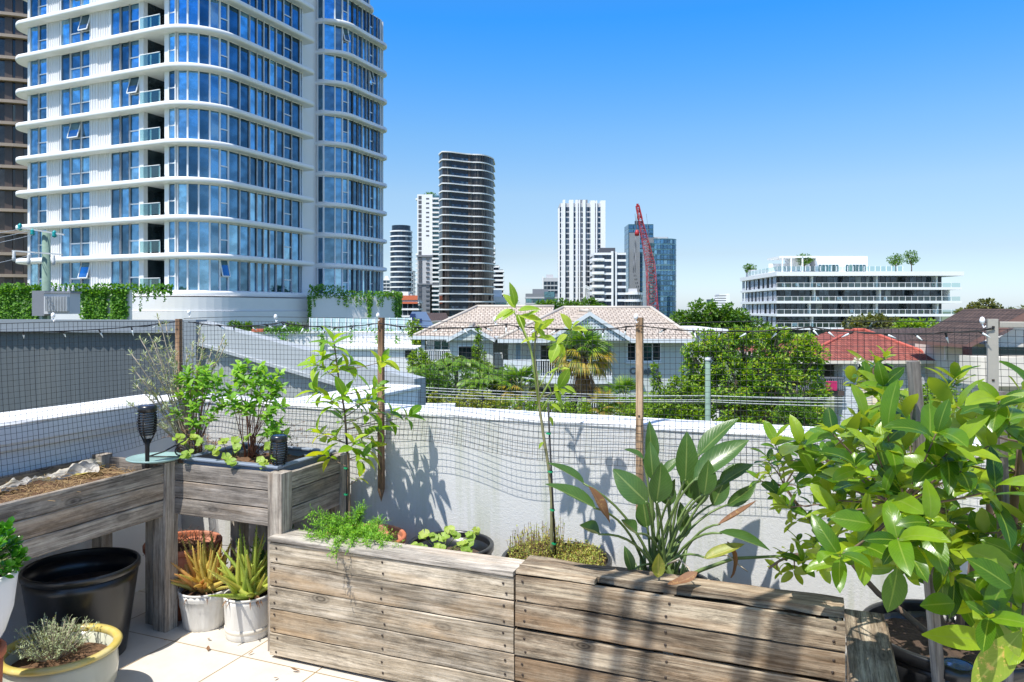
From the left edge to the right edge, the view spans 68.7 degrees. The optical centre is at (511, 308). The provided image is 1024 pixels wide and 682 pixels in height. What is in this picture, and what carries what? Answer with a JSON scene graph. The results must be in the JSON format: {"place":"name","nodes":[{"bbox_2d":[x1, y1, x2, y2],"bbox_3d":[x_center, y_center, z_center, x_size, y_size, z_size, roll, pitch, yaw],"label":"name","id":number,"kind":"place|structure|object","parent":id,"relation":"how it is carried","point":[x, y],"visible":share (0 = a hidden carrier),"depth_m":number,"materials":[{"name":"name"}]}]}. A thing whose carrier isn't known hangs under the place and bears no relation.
{"place":"outdoors","nodes":[
{"label":"outdoors","id":0,"kind":"place"},
{"bbox_2d":[0,638,6,681],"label":"terracotta pot","id":1,"kind":"object","parent":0,"point":[3,647],"visible":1,"depth_m":2.57,"materials":[{"name":"ceramic"}]},
{"bbox_2d":[0,565,17,636],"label":"stoneware pot","id":2,"kind":"object","parent":1,"relation":"on","point":[7,591],"visible":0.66,"depth_m":2.54,"materials":[{"name":"ceramic"}]},
{"bbox_2d":[0,516,30,578],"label":"jade plant","id":3,"kind":"object","parent":2,"relation":"in","point":[8,541],"visible":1,"depth_m":2.56,"materials":[{"name":"green plant"}]},
{"bbox_2d":[0,282,173,319],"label":"vine wall","id":4,"kind":"structure","parent":0,"point":[104,302],"depth_m":56.66,"materials":[{"name":"green plant"}]},
{"bbox_2d":[0,319,425,412],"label":"roof wall","id":5,"kind":"structure","parent":0,"point":[111,339],"depth_m":8.34,"materials":[{"name":"white paint"}]},
{"bbox_2d":[132,297,308,330],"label":"podium building","id":6,"kind":"structure","parent":0,"point":[240,309],"depth_m":61.91,"materials":[{"name":"white paint"}]},
{"bbox_2d":[15,0,386,298],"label":"apartment tower","id":7,"kind":"structure","parent":6,"relation":"on","point":[209,148],"depth_m":66.09,"materials":[{"name":"white concrete"}]},
{"bbox_2d":[60,261,90,289],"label":"window","id":8,"kind":"structure","parent":7,"relation":"in","point":[70,272],"depth_m":66.39,"materials":[{"name":"blue glass"}]},
{"bbox_2d":[60,226,90,256],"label":"window","id":9,"kind":"structure","parent":7,"relation":"in","point":[76,241],"depth_m":66.39,"materials":[{"name":"blue glass"}]},
{"bbox_2d":[60,191,90,221],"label":"window","id":10,"kind":"structure","parent":7,"relation":"in","point":[72,204],"depth_m":66.39,"materials":[{"name":"blue glass"}]},
{"bbox_2d":[60,155,90,186],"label":"window","id":11,"kind":"structure","parent":7,"relation":"in","point":[73,170],"depth_m":66.39,"materials":[{"name":"blue glass"}]},
{"bbox_2d":[60,120,90,151],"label":"window","id":12,"kind":"structure","parent":7,"relation":"in","point":[68,131],"depth_m":66.23,"materials":[{"name":"blue glass"}]},
{"bbox_2d":[60,84,90,115],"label":"window","id":13,"kind":"structure","parent":7,"relation":"in","point":[79,94],"depth_m":66.39,"materials":[{"name":"blue glass"}]},
{"bbox_2d":[60,49,90,80],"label":"window","id":14,"kind":"structure","parent":7,"relation":"in","point":[79,59],"depth_m":66.39,"materials":[{"name":"blue glass"}]},
{"bbox_2d":[60,13,90,45],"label":"window","id":15,"kind":"structure","parent":7,"relation":"in","point":[74,25],"depth_m":66.39,"materials":[{"name":"blue glass"}]},
{"bbox_2d":[110,260,139,290],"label":"window","id":16,"kind":"structure","parent":7,"relation":"in","point":[121,271],"depth_m":63.91,"materials":[{"name":"blue glass"}]},
{"bbox_2d":[110,223,139,254],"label":"window","id":17,"kind":"structure","parent":7,"relation":"in","point":[124,238],"depth_m":63.91,"materials":[{"name":"blue glass"}]},
{"bbox_2d":[110,186,139,217],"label":"window","id":18,"kind":"structure","parent":7,"relation":"in","point":[124,202],"depth_m":63.91,"materials":[{"name":"blue glass"}]},
{"bbox_2d":[110,149,139,181],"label":"window","id":19,"kind":"structure","parent":7,"relation":"in","point":[124,165],"depth_m":63.91,"materials":[{"name":"blue glass"}]},
{"bbox_2d":[110,112,139,144],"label":"window","id":20,"kind":"structure","parent":7,"relation":"in","point":[122,127],"depth_m":63.91,"materials":[{"name":"blue glass"}]},
{"bbox_2d":[110,76,139,108],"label":"window","id":21,"kind":"structure","parent":7,"relation":"in","point":[121,90],"depth_m":63.95,"materials":[{"name":"blue glass"}]},
{"bbox_2d":[110,39,139,71],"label":"window","id":22,"kind":"structure","parent":7,"relation":"in","point":[121,54],"depth_m":63.91,"materials":[{"name":"blue glass"}]},
{"bbox_2d":[110,2,139,35],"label":"window","id":23,"kind":"structure","parent":7,"relation":"in","point":[122,18],"depth_m":63.91,"materials":[{"name":"blue glass"}]},
{"bbox_2d":[164,258,302,292],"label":"curved window","id":24,"kind":"structure","parent":7,"relation":"in","point":[186,274],"depth_m":63.91,"materials":[{"name":"blue glass"}]},
{"bbox_2d":[164,221,302,260],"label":"curved window","id":25,"kind":"structure","parent":7,"relation":"in","point":[179,236],"depth_m":63.81,"materials":[{"name":"blue glass"}]},
{"bbox_2d":[164,183,302,227],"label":"curved window","id":26,"kind":"structure","parent":7,"relation":"in","point":[179,198],"depth_m":63.70,"materials":[{"name":"blue glass"}]},
{"bbox_2d":[164,145,302,194],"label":"curved window","id":27,"kind":"structure","parent":7,"relation":"in","point":[179,160],"depth_m":63.70,"materials":[{"name":"blue glass"}]},
{"bbox_2d":[164,107,302,162],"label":"curved window","id":28,"kind":"structure","parent":7,"relation":"in","point":[191,123],"depth_m":63.70,"materials":[{"name":"blue glass"}]},
{"bbox_2d":[164,69,302,129],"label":"curved window","id":29,"kind":"structure","parent":7,"relation":"in","point":[192,85],"depth_m":63.70,"materials":[{"name":"blue glass"}]},
{"bbox_2d":[164,32,302,97],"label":"curved window","id":30,"kind":"structure","parent":7,"relation":"in","point":[191,47],"depth_m":63.70,"materials":[{"name":"blue glass"}]},
{"bbox_2d":[164,0,302,64],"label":"curved window","id":31,"kind":"structure","parent":7,"relation":"in","point":[209,13],"depth_m":64.13,"materials":[{"name":"blue glass"}]},
{"bbox_2d":[241,0,302,31],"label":"curved window","id":32,"kind":"structure","parent":7,"relation":"in","point":[277,9],"depth_m":69.74,"materials":[{"name":"blue glass"}]},
{"bbox_2d":[317,268,382,294],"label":"curved window","id":33,"kind":"structure","parent":7,"relation":"in","point":[358,280],"depth_m":78.01,"materials":[{"name":"blue glass"}]},
{"bbox_2d":[317,237,382,266],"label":"curved window","id":34,"kind":"structure","parent":7,"relation":"in","point":[330,250],"depth_m":77.48,"materials":[{"name":"blue glass"}]},
{"bbox_2d":[317,206,382,238],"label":"curved window","id":35,"kind":"structure","parent":7,"relation":"in","point":[329,219],"depth_m":77.48,"materials":[{"name":"blue glass"}]},
{"bbox_2d":[317,176,382,210],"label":"curved window","id":36,"kind":"structure","parent":7,"relation":"in","point":[329,189],"depth_m":77.48,"materials":[{"name":"blue glass"}]},
{"bbox_2d":[317,145,382,181],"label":"curved window","id":37,"kind":"structure","parent":7,"relation":"in","point":[329,158],"depth_m":77.48,"materials":[{"name":"blue glass"}]},
{"bbox_2d":[317,114,382,153],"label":"curved window","id":38,"kind":"structure","parent":7,"relation":"in","point":[329,128],"depth_m":77.48,"materials":[{"name":"blue glass"}]},
{"bbox_2d":[317,84,382,125],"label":"curved window","id":39,"kind":"structure","parent":7,"relation":"in","point":[329,97],"depth_m":77.46,"materials":[{"name":"blue glass"}]},
{"bbox_2d":[317,53,382,97],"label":"curved window","id":40,"kind":"structure","parent":7,"relation":"in","point":[329,67],"depth_m":77.46,"materials":[{"name":"blue glass"}]},
{"bbox_2d":[317,23,382,68],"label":"curved window","id":41,"kind":"structure","parent":7,"relation":"in","point":[329,36],"depth_m":77.43,"materials":[{"name":"blue glass"}]},
{"bbox_2d":[317,0,382,40],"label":"curved window","id":42,"kind":"structure","parent":7,"relation":"in","point":[355,14],"depth_m":78.17,"materials":[{"name":"blue glass"}]},
{"bbox_2d":[307,284,403,322],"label":"terrace planter","id":43,"kind":"object","parent":6,"relation":"attached to","point":[387,304],"visible":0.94,"depth_m":72.73,"materials":[{"name":"white concrete"}]},
{"bbox_2d":[114,588,599,681],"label":"balcony floor","id":44,"kind":"structure","parent":0,"point":[180,653],"depth_m":3.39,"materials":[{"name":"tile"}]},
{"bbox_2d":[3,623,122,681],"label":"glazed bowl","id":45,"kind":"object","parent":44,"relation":"on","point":[95,658],"visible":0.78,"depth_m":2.96,"materials":[{"name":"ceramic"}]},
{"bbox_2d":[7,613,99,662],"bbox_3d":[-1.863,1.331,3.038,0.329,0.161,0.357,0,0,22],"label":"lavender","id":46,"kind":"object","parent":45,"relation":"on","point":[50,646],"visible":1,"depth_m":3.02,"materials":[{"name":"green plant"}]},
{"bbox_2d":[18,547,140,655],"bbox_3d":[-1.987,1.390,3.459,0.490,0.420,0.490,0,0,22],"label":"plastic pot","id":47,"kind":"object","parent":44,"relation":"on","point":[94,585],"visible":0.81,"depth_m":3.37,"materials":[{"name":"plastic"}]},
{"bbox_2d":[0,452,177,632],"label":"raised planter","id":48,"kind":"object","parent":44,"relation":"on","point":[107,500],"visible":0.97,"depth_m":3.52,"materials":[{"name":"wood"}]},
{"bbox_2d":[0,458,103,491],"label":"shade cloth","id":49,"kind":"object","parent":48,"relation":"on","point":[83,467],"visible":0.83,"depth_m":3.68,"materials":[{"name":"white fabric"}]},
{"bbox_2d":[137,404,157,468],"bbox_3d":[-1.767,0.635,3.629,0.091,0.330,0.091,0,0,22],"label":"solar torch","id":50,"kind":"object","parent":48,"relation":"on","point":[147,418],"visible":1,"depth_m":3.61,"materials":[{"name":"black plastic"}]},
{"bbox_2d":[0,394,187,644],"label":"side parapet wall","id":51,"kind":"structure","parent":44,"relation":"on","point":[132,537],"depth_m":3.88,"materials":[{"name":"paint"}]},
{"bbox_2d":[0,321,187,477],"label":"garden netting","id":52,"kind":"object","parent":51,"relation":"attached to","point":[78,347],"visible":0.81,"depth_m":3.77,"materials":[{"name":"plastic"}]},
{"bbox_2d":[182,317,1023,487],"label":"garden netting","id":53,"kind":"object","parent":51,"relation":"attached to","point":[619,374],"visible":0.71,"depth_m":3.51,"materials":[{"name":"plastic"}]},
{"bbox_2d":[636,318,643,508],"bbox_3d":[0.585,0.495,3.430,0.032,0.904,0.028,0,0,22],"label":"wooden stake","id":54,"kind":"object","parent":53,"relation":"attached to","point":[639,391],"visible":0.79,"depth_m":3.42,"materials":[{"name":"brown wood"}]},
{"bbox_2d":[640,325,994,342],"bbox_3d":[1.222,0.106,3.151,1.384,0.069,0.079,0,0,22],"label":"string light","id":55,"kind":"object","parent":53,"relation":"hanging from","point":[778,330],"visible":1,"depth_m":3.10,"materials":[{"name":"black plastic"}]},
{"bbox_2d":[986,319,998,390],"bbox_3d":[1.867,0.281,2.911,0.037,0.479,0.033,0,0,22],"label":"metal post","id":56,"kind":"object","parent":53,"relation":"attached to","point":[992,351],"visible":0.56,"depth_m":2.90,"materials":[{"name":"white metal"}]},
{"bbox_2d":[142,530,222,620],"bbox_3d":[-1.739,1.415,3.963,0.388,0.370,0.388,0,0,22],"label":"terracotta pot","id":57,"kind":"object","parent":44,"relation":"on","point":[182,560],"visible":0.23,"depth_m":4.01,"materials":[{"name":"orange ceramic"}]},
{"bbox_2d":[178,583,229,632],"bbox_3d":[-1.555,1.505,3.791,0.250,0.190,0.250,0,0,22],"label":"aloe pot","id":58,"kind":"object","parent":44,"relation":"on","point":[199,613],"visible":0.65,"depth_m":3.70,"materials":[{"name":"ceramic"}]},
{"bbox_2d":[170,533,235,602],"bbox_3d":[-1.547,1.300,3.783,0.361,0.312,0.317,0,0,-21],"label":"aloe","id":59,"kind":"object","parent":58,"relation":"on","point":[197,576],"visible":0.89,"depth_m":3.74,"materials":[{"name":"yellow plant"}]},
{"bbox_2d":[223,589,267,642],"bbox_3d":[-1.298,1.498,3.682,0.230,0.206,0.230,0,0,22],"label":"aloe pot","id":60,"kind":"object","parent":44,"relation":"on","point":[244,623],"visible":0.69,"depth_m":3.59,"materials":[{"name":"ceramic"}]},
{"bbox_2d":[207,524,267,608],"bbox_3d":[-1.312,1.253,3.665,0.425,0.377,0.492,0,0,22],"label":"aloe","id":61,"kind":"object","parent":60,"relation":"on","point":[252,576],"visible":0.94,"depth_m":3.65,"materials":[{"name":"green plant"}]},
{"bbox_2d":[174,449,349,651],"bbox_3d":[-1.293,1.184,3.855,0.713,0.832,0.556,0,0,22],"label":"raised planter","id":62,"kind":"object","parent":44,"relation":"on","point":[281,501],"visible":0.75,"depth_m":3.64,"materials":[{"name":"grey wood"}]},
{"bbox_2d":[181,442,335,489],"bbox_3d":[-1.295,0.868,3.855,0.607,0.241,0.465,0,0,22],"label":"plastic tub","id":63,"kind":"object","parent":62,"relation":"on","point":[296,459],"visible":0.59,"depth_m":3.78,"materials":[{"name":"grey plastic"}]},
{"bbox_2d":[126,313,228,454],"bbox_3d":[-1.762,0.413,3.961,0.508,0.779,0.229,0,0,-17],"label":"grey shrub","id":64,"kind":"object","parent":63,"relation":"on","point":[171,391],"visible":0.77,"depth_m":3.97,"materials":[{"name":"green plant"}]},
{"bbox_2d":[165,362,232,453],"bbox_3d":[-1.617,0.542,3.911,0.394,0.519,0.222,0,0,22],"label":"herb bush","id":65,"kind":"object","parent":63,"relation":"in","point":[204,382],"visible":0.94,"depth_m":3.88,"materials":[{"name":"green plant"}]},
{"bbox_2d":[223,358,290,457],"bbox_3d":[-1.277,0.526,3.798,0.372,0.551,0.248,0,0,22],"label":"herb bush","id":66,"kind":"object","parent":63,"relation":"on","point":[273,386],"visible":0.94,"depth_m":3.77,"materials":[{"name":"green plant"}]},
{"bbox_2d":[330,523,406,543],"bbox_3d":[-0.724,1.355,3.659,0.414,0.490,0.414,0,0,22],"label":"terracotta pot","id":67,"kind":"object","parent":44,"relation":"on","point":[400,535],"visible":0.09,"depth_m":3.78,"materials":[{"name":"ceramic"}]},
{"bbox_2d":[299,501,404,562],"bbox_3d":[-0.731,1.026,3.398,0.390,0.230,0.527,0,0,-38],"label":"juniper","id":68,"kind":"object","parent":67,"relation":"on","point":[348,529],"visible":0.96,"depth_m":3.45,"materials":[{"name":"green plant"}]},
{"bbox_2d":[294,325,425,517],"bbox_3d":[-0.772,0.613,3.749,0.569,1.055,0.429,0,0,22],"label":"lemon sapling","id":69,"kind":"object","parent":67,"relation":"on","point":[343,389],"visible":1,"depth_m":3.70,"materials":[{"name":"green plant"}]},
{"bbox_2d":[268,529,524,681],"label":"pallet planter","id":70,"kind":"object","parent":44,"relation":"on","point":[407,613],"visible":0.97,"depth_m":3.19,"materials":[{"name":"brown wood"}]},
{"bbox_2d":[407,530,493,554],"bbox_3d":[-0.287,1.347,3.494,0.408,0.505,0.408,0,0,22],"label":"plastic pot","id":71,"kind":"object","parent":44,"relation":"on","point":[483,544],"visible":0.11,"depth_m":3.62,"materials":[{"name":"black plastic"}]},
{"bbox_2d":[410,525,479,552],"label":"geranium","id":72,"kind":"object","parent":71,"relation":"on","point":[466,544],"visible":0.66,"depth_m":3.44,"materials":[{"name":"green plant"}]},
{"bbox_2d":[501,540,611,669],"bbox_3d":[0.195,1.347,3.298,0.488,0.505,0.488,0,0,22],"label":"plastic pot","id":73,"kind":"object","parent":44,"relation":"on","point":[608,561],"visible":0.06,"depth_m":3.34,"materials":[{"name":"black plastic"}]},
{"bbox_2d":[494,282,587,556],"bbox_3d":[0.134,0.499,3.297,0.402,1.224,0.203,0,0,10],"label":"young tree","id":74,"kind":"object","parent":73,"relation":"on","point":[557,349],"visible":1,"depth_m":3.26,"materials":[{"name":"green plant"}]},
{"bbox_2d":[507,516,606,565],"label":"ground plants","id":75,"kind":"object","parent":73,"relation":"on","point":[544,550],"visible":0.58,"depth_m":3.31,"materials":[{"name":"green plant"}]},
{"bbox_2d":[161,393,1019,681],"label":"parapet wall","id":76,"kind":"structure","parent":44,"relation":"on","point":[432,486],"depth_m":3.69,"materials":[{"name":"paint"}]},
{"bbox_2d":[297,384,420,404],"bbox_3d":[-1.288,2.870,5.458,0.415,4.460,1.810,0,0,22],"label":"roof parapet","id":77,"kind":"structure","parent":76,"relation":"attached to","point":[404,397],"depth_m":5.91,"materials":[{"name":"paint"}]},
{"bbox_2d":[377,318,384,500],"bbox_3d":[-0.690,0.536,3.947,0.032,0.973,0.029,0,0,22],"label":"wooden stake","id":78,"kind":"object","parent":76,"relation":"attached to","point":[381,377],"visible":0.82,"depth_m":3.94,"materials":[{"name":"brown wood"}]},
{"bbox_2d":[625,566,707,629],"bbox_3d":[0.631,1.365,3.089,0.398,0.470,0.398,0,0,22],"label":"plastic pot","id":79,"kind":"object","parent":44,"relation":"on","point":[700,576],"visible":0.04,"depth_m":3.16,"materials":[{"name":"plastic"}]},
{"bbox_2d":[546,418,781,584],"bbox_3d":[0.583,0.810,2.947,0.927,0.710,0.445,0,0,-16],"label":"strelitzia","id":80,"kind":"object","parent":79,"relation":"on","point":[700,483],"visible":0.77,"depth_m":2.98,"materials":[{"name":"green plant"}]},
{"bbox_2d":[515,555,845,681],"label":"pallet planter","id":81,"kind":"object","parent":44,"relation":"on","point":[555,641],"visible":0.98,"depth_m":2.77,"materials":[{"name":"brown wood"}]},
{"bbox_2d":[844,609,899,681],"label":"pallet planter","id":82,"kind":"object","parent":44,"relation":"on","point":[870,656],"visible":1,"depth_m":2.27,"materials":[{"name":"grey wood"}]},
{"bbox_2d":[863,599,1023,681],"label":"plastic pot","id":83,"kind":"object","parent":44,"relation":"on","point":[910,643],"visible":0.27,"depth_m":2.56,"materials":[{"name":"black plastic"}]},
{"bbox_2d":[746,345,1023,681],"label":"citrus tree","id":84,"kind":"object","parent":83,"relation":"on","point":[897,525],"visible":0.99,"depth_m":1.63,"materials":[{"name":"green plant"}]},
{"bbox_2d":[906,361,944,681],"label":"wooden stake","id":85,"kind":"object","parent":84,"relation":"attached to","point":[914,378],"visible":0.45,"depth_m":1.89,"materials":[{"name":"wood"}]},
{"bbox_2d":[944,657,973,681],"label":"solar torch","id":86,"kind":"object","parent":44,"relation":"on","point":[957,669],"visible":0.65,"depth_m":1.88,"materials":[{"name":"black plastic"}]},
{"bbox_2d":[390,225,412,294],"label":"city tower","id":87,"kind":"structure","parent":0,"point":[401,257],"depth_m":521.15,"materials":[{"name":"white glass"}]},
{"bbox_2d":[416,192,438,312],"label":"city tower","id":88,"kind":"structure","parent":0,"point":[427,268],"depth_m":360.00,"materials":[{"name":"white concrete"}]},
{"bbox_2d":[438,151,494,317],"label":"city tower","id":89,"kind":"structure","parent":0,"point":[466,193],"depth_m":299.79,"materials":[{"name":"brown glass"}]},
{"bbox_2d":[557,200,604,304],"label":"city tower","id":90,"kind":"structure","parent":0,"point":[581,232],"depth_m":429.80,"materials":[{"name":"white concrete"}]},
{"bbox_2d":[590,248,625,305],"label":"city tower","id":91,"kind":"structure","parent":0,"point":[607,276],"depth_m":399.88,"materials":[{"name":"white concrete"}]},
{"bbox_2d":[624,221,652,305],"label":"city tower","id":92,"kind":"structure","parent":0,"point":[631,243],"depth_m":639.88,"materials":[{"name":"blue glass"}]},
{"bbox_2d":[642,237,675,317],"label":"city tower","id":93,"kind":"structure","parent":0,"point":[663,249],"depth_m":561.01,"materials":[{"name":"blue glass"}]},
{"bbox_2d":[370,0,1023,311],"label":"sky","id":94,"kind":"structure","parent":0,"point":[751,132],"materials":[{"name":"blue"}]},
{"bbox_2d":[672,312,955,419],"bbox_3d":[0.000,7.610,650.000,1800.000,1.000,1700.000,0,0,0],"label":"ground","id":95,"kind":"structure","parent":0,"point":[831,405],"depth_m":85.39,"materials":[{"name":"green plant"}]},
{"bbox_2d":[0,0,27,287],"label":"apartment tower","id":96,"kind":"structure","parent":95,"relation":"on","point":[13,139],"depth_m":101.72,"materials":[{"name":"brown concrete"}]},
{"bbox_2d":[12,223,81,318],"bbox_3d":[-18.533,1.860,29.632,2.635,10.481,1.104,0,0,0],"label":"utility pole","id":97,"kind":"object","parent":95,"relation":"on","point":[47,301],"visible":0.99,"depth_m":29.56,"materials":[{"name":"grey metal"}]},
{"bbox_2d":[250,325,411,351],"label":"terrace wall","id":98,"kind":"structure","parent":95,"relation":"on","point":[297,337],"depth_m":52.00,"materials":[{"name":"white paint"}]},
{"bbox_2d":[309,318,411,330],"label":"screen wall","id":99,"kind":"structure","parent":98,"relation":"on","point":[321,321],"depth_m":56.00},
{"bbox_2d":[328,342,426,373],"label":"building","id":100,"kind":"structure","parent":95,"relation":"on","point":[394,348],"depth_m":47.00,"materials":[{"name":"white concrete"}]},
{"bbox_2d":[416,364,522,404],"bbox_3d":[-1.882,4.749,32.042,4.826,4.806,1.634,0,0,0],"label":"shrub","id":101,"kind":"object","parent":95,"relation":"on","point":[475,388],"visible":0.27,"depth_m":31.92,"materials":[{"name":"green plant"}]},
{"bbox_2d":[493,365,548,407],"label":"shrub","id":102,"kind":"object","parent":95,"relation":"on","point":[518,373],"visible":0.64,"depth_m":30.71,"materials":[{"name":"green plant"}]},
{"bbox_2d":[413,305,727,420],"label":"villa","id":103,"kind":"object","parent":95,"relation":"on","point":[600,317],"visible":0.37,"depth_m":44.60,"materials":[{"name":"tile"}]},
{"bbox_2d":[547,320,616,406],"bbox_3d":[3.355,3.845,36.061,3.697,6.719,3.382,0,0,0],"label":"fan palm","id":104,"kind":"object","parent":95,"relation":"on","point":[584,357],"visible":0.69,"depth_m":35.62,"materials":[{"name":"green plant"}]},
{"bbox_2d":[512,394,657,417],"bbox_3d":[2.869,5.267,29.880,6.407,3.771,1.538,0,0,0],"label":"shrub","id":105,"kind":"object","parent":95,"relation":"on","point":[582,408],"visible":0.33,"depth_m":29.86,"materials":[{"name":"green plant"}]},
{"bbox_2d":[646,362,704,420],"bbox_3d":[5.979,4.539,27.018,2.366,5.227,1.504,0,0,0],"label":"shrub","id":106,"kind":"object","parent":95,"relation":"on","point":[670,410],"visible":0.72,"depth_m":26.88,"materials":[{"name":"green plant"}]},
{"bbox_2d":[669,297,755,336],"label":"tree","id":107,"kind":"object","parent":95,"relation":"on","point":[713,315],"visible":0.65,"depth_m":61.19,"materials":[{"name":"green plant"}]},
{"bbox_2d":[678,323,833,425],"bbox_3d":[9.117,3.861,27.954,5.783,6.590,2.168,0,0,0],"label":"tree","id":108,"kind":"object","parent":95,"relation":"on","point":[783,359],"visible":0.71,"depth_m":27.75,"materials":[{"name":"green plant"}]},
{"bbox_2d":[768,394,823,426],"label":"shrub","id":109,"kind":"object","parent":95,"relation":"on","point":[808,413],"visible":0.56,"depth_m":26.95,"materials":[{"name":"green plant"}]},
{"bbox_2d":[740,256,963,338],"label":"terraced building","id":110,"kind":"structure","parent":95,"relation":"on","point":[855,284],"depth_m":173.33,"materials":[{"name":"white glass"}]},
{"bbox_2d":[908,309,1023,406],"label":"house","id":111,"kind":"structure","parent":95,"relation":"on","point":[966,317],"depth_m":34.63,"materials":[{"name":"brown"}]},
{"bbox_2d":[733,328,935,424],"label":"house","id":112,"kind":"structure","parent":0,"point":[839,344],"depth_m":39.22,"materials":[{"name":"red tile"}]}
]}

